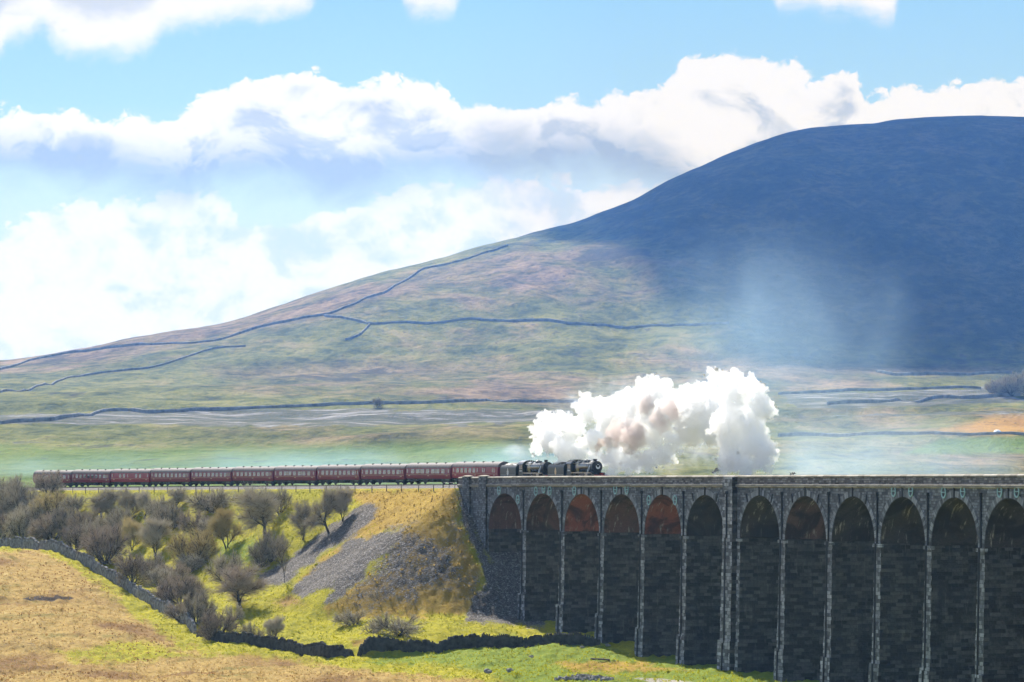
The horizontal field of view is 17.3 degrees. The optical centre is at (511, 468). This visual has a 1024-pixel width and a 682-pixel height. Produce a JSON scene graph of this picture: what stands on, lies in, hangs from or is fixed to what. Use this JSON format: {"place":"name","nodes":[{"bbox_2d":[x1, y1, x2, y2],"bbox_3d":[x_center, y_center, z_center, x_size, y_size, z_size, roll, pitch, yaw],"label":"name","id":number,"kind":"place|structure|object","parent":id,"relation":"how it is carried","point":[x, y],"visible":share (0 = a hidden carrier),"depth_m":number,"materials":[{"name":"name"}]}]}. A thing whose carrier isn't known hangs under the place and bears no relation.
{"place":"outdoors","nodes":[
{"label":"outdoors","id":0,"kind":"place"},
{"bbox_2d":[0,488,819,681],"bbox_3d":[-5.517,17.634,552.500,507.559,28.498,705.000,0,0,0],"label":"ground","id":1,"kind":"structure","parent":0,"point":[347,565],"depth_m":564.21,"materials":[{"name":"green plant"}]},
{"bbox_2d":[0,500,12,522],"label":"bare bush","id":2,"kind":"object","parent":1,"relation":"on","point":[3,511],"visible":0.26,"depth_m":744.58,"materials":[{"name":"grey plant"}]},
{"bbox_2d":[0,509,13,538],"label":"bare bush","id":3,"kind":"object","parent":1,"relation":"on","point":[2,524],"visible":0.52,"depth_m":736.26,"materials":[{"name":"grey plant"}]},
{"bbox_2d":[0,474,21,491],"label":"bare bush","id":4,"kind":"object","parent":1,"relation":"on","point":[2,485],"visible":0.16,"depth_m":764.70,"materials":[{"name":"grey plant"}]},
{"bbox_2d":[0,505,31,538],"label":"bare bush","id":5,"kind":"object","parent":1,"relation":"on","point":[11,526],"visible":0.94,"depth_m":729.20,"materials":[{"name":"grey plant"}]},
{"bbox_2d":[0,472,34,509],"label":"bare bush","id":6,"kind":"object","parent":1,"relation":"on","point":[15,484],"visible":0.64,"depth_m":747.48,"materials":[{"name":"grey plant"}]},
{"bbox_2d":[0,484,42,514],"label":"bare bush","id":7,"kind":"object","parent":1,"relation":"on","point":[25,500],"visible":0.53,"depth_m":744.46,"materials":[{"name":"grey plant"}]},
{"bbox_2d":[6,499,51,532],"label":"bare bush","id":8,"kind":"object","parent":1,"relation":"on","point":[35,516],"visible":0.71,"depth_m":731.58,"materials":[{"name":"grey plant"}]},
{"bbox_2d":[25,510,68,540],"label":"bare bush","id":9,"kind":"object","parent":1,"relation":"on","point":[39,529],"visible":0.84,"depth_m":713.31,"materials":[{"name":"grey plant"}]},
{"bbox_2d":[26,487,70,516],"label":"bare bush","id":10,"kind":"object","parent":1,"relation":"on","point":[48,504],"visible":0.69,"depth_m":731.89,"materials":[{"name":"brown plant"}]},
{"bbox_2d":[30,468,66,494],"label":"bare bush","id":11,"kind":"object","parent":1,"relation":"on","point":[52,481],"visible":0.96,"depth_m":749.29,"materials":[{"name":"grey plant"}]},
{"bbox_2d":[46,502,78,533],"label":"bare bush","id":12,"kind":"object","parent":1,"relation":"on","point":[55,516],"visible":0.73,"depth_m":714.76,"materials":[{"name":"grey plant"}]},
{"bbox_2d":[56,520,87,550],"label":"bare bush","id":13,"kind":"object","parent":1,"relation":"on","point":[74,534],"visible":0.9,"depth_m":662.33,"materials":[{"name":"grey plant"}]},
{"bbox_2d":[58,494,89,513],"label":"bare bush","id":14,"kind":"object","parent":1,"relation":"on","point":[77,501],"visible":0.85,"depth_m":723.08,"materials":[{"name":"grey plant"}]},
{"bbox_2d":[65,506,106,539],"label":"bare bush","id":15,"kind":"object","parent":1,"relation":"on","point":[80,517],"visible":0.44,"depth_m":700.33,"materials":[{"name":"grey plant"}]},
{"bbox_2d":[82,512,108,537],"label":"bare bush","id":16,"kind":"object","parent":1,"relation":"on","point":[99,521],"visible":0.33,"depth_m":695.17,"materials":[{"name":"grey plant"}]},
{"bbox_2d":[0,536,196,633],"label":"dry stone wall","id":17,"kind":"structure","parent":1,"relation":"on","point":[96,567],"depth_m":634.19,"materials":[{"name":"grey stone"}]},
{"bbox_2d":[80,484,121,517],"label":"bare tree","id":18,"kind":"object","parent":1,"relation":"on","point":[102,501],"visible":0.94,"depth_m":708.38,"materials":[{"name":"grey plant"}]},
{"bbox_2d":[75,517,132,564],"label":"bare bush","id":19,"kind":"object","parent":1,"relation":"on","point":[103,543],"visible":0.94,"depth_m":645.01,"materials":[{"name":"grey plant"}]},
{"bbox_2d":[101,513,124,536],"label":"bare bush","id":20,"kind":"object","parent":1,"relation":"on","point":[112,523],"visible":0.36,"depth_m":687.34,"materials":[{"name":"grey plant"}]},
{"bbox_2d":[104,504,137,532],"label":"bare bush","id":21,"kind":"object","parent":1,"relation":"on","point":[128,512],"visible":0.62,"depth_m":689.65,"materials":[{"name":"grey plant"}]},
{"bbox_2d":[116,486,142,514],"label":"bare tree","id":22,"kind":"object","parent":1,"relation":"on","point":[126,500],"visible":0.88,"depth_m":696.43,"materials":[{"name":"grey plant"}]},
{"bbox_2d":[111,548,152,587],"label":"bare bush","id":23,"kind":"object","parent":1,"relation":"on","point":[132,565],"visible":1,"depth_m":619.03,"materials":[{"name":"grey plant"}]},
{"bbox_2d":[119,513,144,550],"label":"bare tree","id":24,"kind":"object","parent":1,"relation":"on","point":[131,525],"visible":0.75,"depth_m":674.33,"materials":[{"name":"brown plant"}]},
{"bbox_2d":[133,488,156,518],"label":"bare tree","id":25,"kind":"object","parent":1,"relation":"on","point":[143,498],"visible":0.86,"depth_m":689.77,"materials":[{"name":"grey plant"}]},
{"bbox_2d":[132,513,173,553],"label":"bare tree","id":26,"kind":"object","parent":1,"relation":"on","point":[153,533],"visible":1,"depth_m":660.05,"materials":[{"name":"grey plant"}]},
{"bbox_2d":[138,551,167,582],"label":"bare bush","id":27,"kind":"object","parent":1,"relation":"on","point":[159,557],"visible":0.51,"depth_m":629.66,"materials":[{"name":"grey plant"}]},
{"bbox_2d":[143,566,177,587],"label":"bare bush","id":28,"kind":"object","parent":1,"relation":"on","point":[153,577],"visible":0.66,"depth_m":618.25,"materials":[{"name":"grey plant"}]},
{"bbox_2d":[141,494,180,518],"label":"bare bush","id":29,"kind":"object","parent":1,"relation":"on","point":[156,504],"visible":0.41,"depth_m":684.04,"materials":[{"name":"grey plant"}]},
{"bbox_2d":[150,585,175,600],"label":"bare bush","id":30,"kind":"object","parent":1,"relation":"on","point":[158,594],"visible":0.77,"depth_m":600.41,"materials":[{"name":"grey plant"}]},
{"bbox_2d":[145,500,184,529],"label":"bare bush","id":31,"kind":"object","parent":1,"relation":"on","point":[163,515],"visible":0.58,"depth_m":671.67,"materials":[{"name":"grey plant"}]},
{"bbox_2d":[156,557,192,584],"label":"bare bush","id":32,"kind":"object","parent":1,"relation":"on","point":[182,569],"visible":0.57,"depth_m":623.71,"materials":[{"name":"grey plant"}]},
{"bbox_2d":[165,486,189,507],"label":"bare tree","id":33,"kind":"object","parent":1,"relation":"on","point":[177,494],"visible":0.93,"depth_m":684.14,"materials":[{"name":"grey plant"}]},
{"bbox_2d":[163,600,194,621],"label":"bare bush","id":34,"kind":"object","parent":1,"relation":"on","point":[171,611],"visible":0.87,"depth_m":572.42,"materials":[{"name":"grey plant"}]},
{"bbox_2d":[154,570,212,604],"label":"bare bush","id":35,"kind":"object","parent":1,"relation":"on","point":[187,584],"visible":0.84,"depth_m":596.47,"materials":[{"name":"grey plant"}]},
{"bbox_2d":[175,552,205,571],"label":"bare bush","id":36,"kind":"object","parent":1,"relation":"on","point":[193,564],"visible":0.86,"depth_m":635.00,"materials":[{"name":"grey plant"}]},
{"bbox_2d":[163,525,221,567],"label":"bare bush","id":37,"kind":"object","parent":1,"relation":"on","point":[178,545],"visible":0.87,"depth_m":638.62,"materials":[{"name":"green plant"}]},
{"bbox_2d":[174,508,214,535],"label":"bare bush","id":38,"kind":"object","parent":1,"relation":"on","point":[188,522],"visible":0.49,"depth_m":657.10,"materials":[{"name":"grey plant"}]},
{"bbox_2d":[176,586,217,624],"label":"bare bush","id":39,"kind":"object","parent":1,"relation":"on","point":[200,605],"visible":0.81,"depth_m":567.70,"materials":[{"name":"grey plant"}]},
{"bbox_2d":[192,515,214,537],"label":"bare bush","id":40,"kind":"object","parent":1,"relation":"on","point":[203,524],"visible":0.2,"depth_m":650.09,"materials":[{"name":"grey plant"}]},
{"bbox_2d":[178,485,240,512],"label":"bare bush","id":41,"kind":"object","parent":1,"relation":"on","point":[202,504],"visible":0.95,"depth_m":665.13,"materials":[{"name":"grey plant"}]},
{"bbox_2d":[194,608,241,640],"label":"bare bush","id":42,"kind":"object","parent":1,"relation":"on","point":[209,622],"visible":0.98,"depth_m":549.23,"materials":[{"name":"grey plant"}]},
{"bbox_2d":[202,548,245,586],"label":"bare bush","id":43,"kind":"object","parent":1,"relation":"on","point":[218,563],"visible":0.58,"depth_m":611.70,"materials":[{"name":"grey plant"}]},
{"bbox_2d":[204,506,247,548],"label":"bare tree","id":44,"kind":"object","parent":1,"relation":"on","point":[220,526],"visible":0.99,"depth_m":636.34,"materials":[{"name":"brown plant"}]},
{"bbox_2d":[222,604,245,621],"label":"bare bush","id":45,"kind":"object","parent":1,"relation":"on","point":[239,614],"visible":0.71,"depth_m":566.99,"materials":[{"name":"grey plant"}]},
{"bbox_2d":[207,558,275,608],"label":"bare tree","id":46,"kind":"object","parent":1,"relation":"on","point":[240,585],"visible":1,"depth_m":577.32,"materials":[{"name":"grey plant"}]},
{"bbox_2d":[29,485,457,490],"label":"ballast bed","id":47,"kind":"object","parent":1,"relation":"on","point":[320,487],"visible":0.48,"depth_m":657.81,"materials":[{"name":"grey gravel"}]},
{"bbox_2d":[30,484,457,487],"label":"rail","id":48,"kind":"object","parent":47,"relation":"on","point":[271,485],"visible":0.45,"depth_m":663.43,"materials":[{"name":"metal"}]},
{"bbox_2d":[112,485,410,487],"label":"sleepers","id":49,"kind":"object","parent":47,"relation":"on","point":[267,486],"visible":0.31,"depth_m":667.54,"materials":[{"name":"concrete"}]},
{"bbox_2d":[54,484,433,492],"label":"post and wire fence","id":50,"kind":"object","parent":1,"relation":"on","point":[209,490],"visible":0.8,"depth_m":665.61,"materials":[{"name":"wood"}]},
{"bbox_2d":[0,548,488,681],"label":"moor grass","id":51,"kind":"structure","parent":1,"relation":"on","point":[147,677],"depth_m":516.29,"materials":[{"name":"plant"}]},
{"bbox_2d":[239,620,264,635],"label":"bare bush","id":52,"kind":"object","parent":1,"relation":"on","point":[250,628],"visible":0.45,"depth_m":548.82,"materials":[{"name":"grey plant"}]},
{"bbox_2d":[224,480,289,536],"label":"bare tree","id":53,"kind":"object","parent":1,"relation":"on","point":[259,509],"visible":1,"depth_m":628.46,"materials":[{"name":"grey plant"}]},
{"bbox_2d":[244,540,278,567],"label":"bare bush","id":54,"kind":"object","parent":1,"relation":"on","point":[254,552],"visible":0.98,"depth_m":612.85,"materials":[{"name":"grey plant"}]},
{"bbox_2d":[255,527,289,562],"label":"bare bush","id":55,"kind":"object","parent":1,"relation":"on","point":[265,537],"visible":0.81,"depth_m":612.78,"materials":[{"name":"grey plant"}]},
{"bbox_2d":[261,615,285,635],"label":"bush","id":56,"kind":"object","parent":1,"relation":"on","point":[276,625],"visible":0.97,"depth_m":545.53,"materials":[{"name":"grey plant"}]},
{"bbox_2d":[196,625,353,657],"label":"dry stone wall","id":57,"kind":"structure","parent":1,"relation":"on","point":[321,648],"depth_m":536.60,"materials":[{"name":"grey stone"}]},
{"bbox_2d":[265,486,292,513],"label":"bare bush","id":58,"kind":"object","parent":1,"relation":"on","point":[285,497],"visible":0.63,"depth_m":637.94,"materials":[{"name":"grey plant"}]},
{"bbox_2d":[269,538,292,582],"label":"bare tree","id":59,"kind":"object","parent":1,"relation":"on","point":[281,552],"visible":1,"depth_m":592.51,"materials":[{"name":"grey plant"}]},
{"bbox_2d":[285,495,319,542],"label":"bare tree","id":60,"kind":"object","parent":1,"relation":"on","point":[302,513],"visible":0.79,"depth_m":615.27,"materials":[{"name":"grey plant"}]},
{"bbox_2d":[301,483,345,533],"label":"bare tree","id":61,"kind":"object","parent":1,"relation":"on","point":[328,496],"visible":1,"depth_m":607.63,"materials":[{"name":"grey plant"}]},
{"bbox_2d":[331,484,353,520],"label":"bare tree","id":62,"kind":"object","parent":1,"relation":"on","point":[346,497],"visible":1,"depth_m":608.71,"materials":[{"name":"grey plant"}]},
{"bbox_2d":[329,607,367,626],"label":"bare bush","id":63,"kind":"object","parent":1,"relation":"on","point":[348,617],"visible":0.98,"depth_m":553.08,"materials":[{"name":"grey plant"}]},
{"bbox_2d":[359,618,381,633],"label":"bare bush","id":64,"kind":"object","parent":1,"relation":"on","point":[370,625],"visible":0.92,"depth_m":536.89,"materials":[{"name":"grey plant"}]},
{"bbox_2d":[368,589,381,604],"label":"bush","id":65,"kind":"object","parent":1,"relation":"on","point":[376,596],"visible":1,"depth_m":561.19,"materials":[{"name":"plant"}]},
{"bbox_2d":[367,611,426,637],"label":"bare bush","id":66,"kind":"object","parent":1,"relation":"on","point":[385,624],"visible":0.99,"depth_m":532.79,"materials":[{"name":"grey plant"}]},
{"bbox_2d":[336,489,475,617],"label":"bank grass","id":67,"kind":"structure","parent":1,"relation":"on","point":[409,541],"depth_m":575.42,"materials":[{"name":"plant"}]},
{"bbox_2d":[357,631,600,655],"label":"dry stone wall","id":68,"kind":"structure","parent":1,"relation":"on","point":[384,643],"depth_m":526.58,"materials":[{"name":"grey stone"}]},
{"bbox_2d":[554,673,613,680],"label":"rubble","id":69,"kind":"object","parent":1,"relation":"on","point":[577,676],"visible":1,"depth_m":464.15,"materials":[{"name":"grey stone"}]},
{"bbox_2d":[457,474,1023,681],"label":"viaduct","id":70,"kind":"object","parent":1,"relation":"on","point":[877,578],"visible":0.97,"depth_m":469.86,"materials":[{"name":"stone"}]},
{"bbox_2d":[500,463,518,475],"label":"locomotive tender","id":71,"kind":"object","parent":70,"relation":"on","point":[510,469],"visible":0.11,"depth_m":571.67,"materials":[{"name":"black metal"}]},
{"bbox_2d":[0,115,1023,487],"bbox_3d":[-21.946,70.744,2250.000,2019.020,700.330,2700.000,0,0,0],"label":"hill","id":72,"kind":"structure","parent":0,"point":[834,257],"depth_m":1756.46,"materials":[{"name":"green plant"}]},
{"bbox_2d":[0,345,245,392],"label":"hill wall","id":73,"kind":"structure","parent":72,"relation":"on","point":[61,379],"depth_m":1696.27,"materials":[{"name":"grey stone"}]},
{"bbox_2d":[0,244,507,369],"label":"hill wall","id":74,"kind":"structure","parent":72,"relation":"on","point":[228,336],"depth_m":1881.12,"materials":[{"name":"grey stone"}]},
{"bbox_2d":[0,398,614,423],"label":"hill wall","id":75,"kind":"structure","parent":72,"relation":"on","point":[37,419],"depth_m":1352.89,"materials":[{"name":"grey stone"}]},
{"bbox_2d":[345,323,369,339],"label":"hill wall","id":76,"kind":"structure","parent":72,"relation":"on","point":[360,333],"depth_m":1796.29,"materials":[{"name":"grey stone"}]},
{"bbox_2d":[372,397,383,407],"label":"tree","id":77,"kind":"object","parent":72,"relation":"on","point":[377,401],"visible":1,"depth_m":1332.40,"materials":[{"name":"grey plant"}]},
{"bbox_2d":[324,314,728,328],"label":"hill wall","id":78,"kind":"structure","parent":72,"relation":"on","point":[534,319],"depth_m":1830.12,"materials":[{"name":"grey stone"}]},
{"bbox_2d":[778,385,980,394],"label":"hill wall","id":79,"kind":"structure","parent":72,"relation":"on","point":[864,389],"depth_m":1502.34,"materials":[{"name":"grey stone"}]},
{"bbox_2d":[777,431,1023,436],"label":"hill wall","id":80,"kind":"structure","parent":72,"relation":"on","point":[879,433],"depth_m":1149.38,"materials":[{"name":"grey stone"}]},
{"bbox_2d":[827,392,1019,404],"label":"hill wall","id":81,"kind":"structure","parent":72,"relation":"on","point":[917,401],"depth_m":1440.95,"materials":[{"name":"grey stone"}]},
{"bbox_2d":[876,370,1011,375],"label":"hill wall","id":82,"kind":"structure","parent":72,"relation":"on","point":[934,373],"depth_m":1634.04,"materials":[{"name":"grey stone"}]},
{"bbox_2d":[982,376,1006,393],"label":"tree","id":83,"kind":"object","parent":72,"relation":"on","point":[989,386],"visible":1,"depth_m":1453.57,"materials":[{"name":"grey plant"}]},
{"bbox_2d":[993,371,1023,395],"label":"tree","id":84,"kind":"object","parent":72,"relation":"on","point":[1009,385],"visible":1,"depth_m":1446.81,"materials":[{"name":"grey plant"}]},
{"bbox_2d":[1011,370,1023,395],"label":"tree","id":85,"kind":"object","parent":72,"relation":"on","point":[1022,390],"visible":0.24,"depth_m":1463.51,"materials":[{"name":"grey plant"}]},
{"bbox_2d":[0,0,1023,359],"label":"sky","id":86,"kind":"structure","parent":0,"point":[166,165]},
{"bbox_2d":[590,657,609,659],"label":"log","id":87,"kind":"object","parent":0,"point":[599,659],"visible":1,"depth_m":501.88,"materials":[{"name":"wood"}]},
{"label":"rail","id":88,"kind":"structure","parent":0,"visible":0},
{"bbox_2d":[33,470,75,486],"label":"railway coach","id":89,"kind":"object","parent":88,"relation":"on","point":[67,479],"visible":0.51,"depth_m":755.82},
{"bbox_2d":[72,469,117,486],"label":"railway coach","id":90,"kind":"object","parent":88,"relation":"on","point":[87,477],"visible":0.97,"depth_m":743.81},
{"bbox_2d":[111,468,157,486],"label":"railway coach","id":91,"kind":"object","parent":88,"relation":"on","point":[126,477],"visible":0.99,"depth_m":726.46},
{"bbox_2d":[151,468,195,485],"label":"railway coach","id":92,"kind":"object","parent":88,"relation":"on","point":[169,476],"visible":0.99,"depth_m":709.31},
{"bbox_2d":[191,467,240,485],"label":"railway coach","id":93,"kind":"object","parent":88,"relation":"on","point":[202,476],"visible":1,"depth_m":691.79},
{"bbox_2d":[232,466,281,485],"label":"railway coach","id":94,"kind":"object","parent":88,"relation":"on","point":[257,474],"visible":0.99,"depth_m":674.24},
{"bbox_2d":[274,465,324,484],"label":"railway coach","id":95,"kind":"object","parent":88,"relation":"on","point":[287,475],"visible":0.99,"depth_m":656.75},
{"bbox_2d":[317,464,368,484],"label":"railway coach","id":96,"kind":"object","parent":88,"relation":"on","point":[328,474],"visible":0.99,"depth_m":638.85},
{"bbox_2d":[361,463,415,484],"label":"railway coach","id":97,"kind":"object","parent":88,"relation":"on","point":[373,473],"visible":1,"depth_m":620.84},
{"bbox_2d":[406,462,457,483],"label":"railway coach","id":98,"kind":"object","parent":88,"relation":"on","point":[419,472],"visible":0.92,"depth_m":602.72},
{"bbox_2d":[452,461,508,482],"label":"railway coach","id":99,"kind":"object","parent":88,"relation":"on","point":[473,468],"visible":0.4,"depth_m":584.51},
{"bbox_2d":[518,460,551,475],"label":"steam locomotive","id":100,"kind":"object","parent":88,"relation":"on","point":[533,468],"visible":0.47,"depth_m":564.00,"materials":[{"name":"metal"}]},
{"bbox_2d":[544,463,549,471],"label":"smokebox door","id":101,"kind":"structure","parent":100,"relation":"in","point":[547,464],"depth_m":559.95,"materials":[{"name":"black metal"}]},
{"bbox_2d":[548,462,566,475],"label":"locomotive tender","id":102,"kind":"object","parent":88,"relation":"on","point":[557,469],"visible":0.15,"depth_m":553.73,"materials":[{"name":"black metal"}]},
{"bbox_2d":[566,459,608,475],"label":"steam locomotive","id":103,"kind":"object","parent":88,"relation":"on","point":[579,467],"visible":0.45,"depth_m":545.11,"materials":[{"name":"black paint"}]},
{"bbox_2d":[593,462,601,470],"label":"smokebox door","id":104,"kind":"structure","parent":103,"relation":"in","point":[597,466],"depth_m":542.06,"materials":[{"name":"black paint"}]}
]}

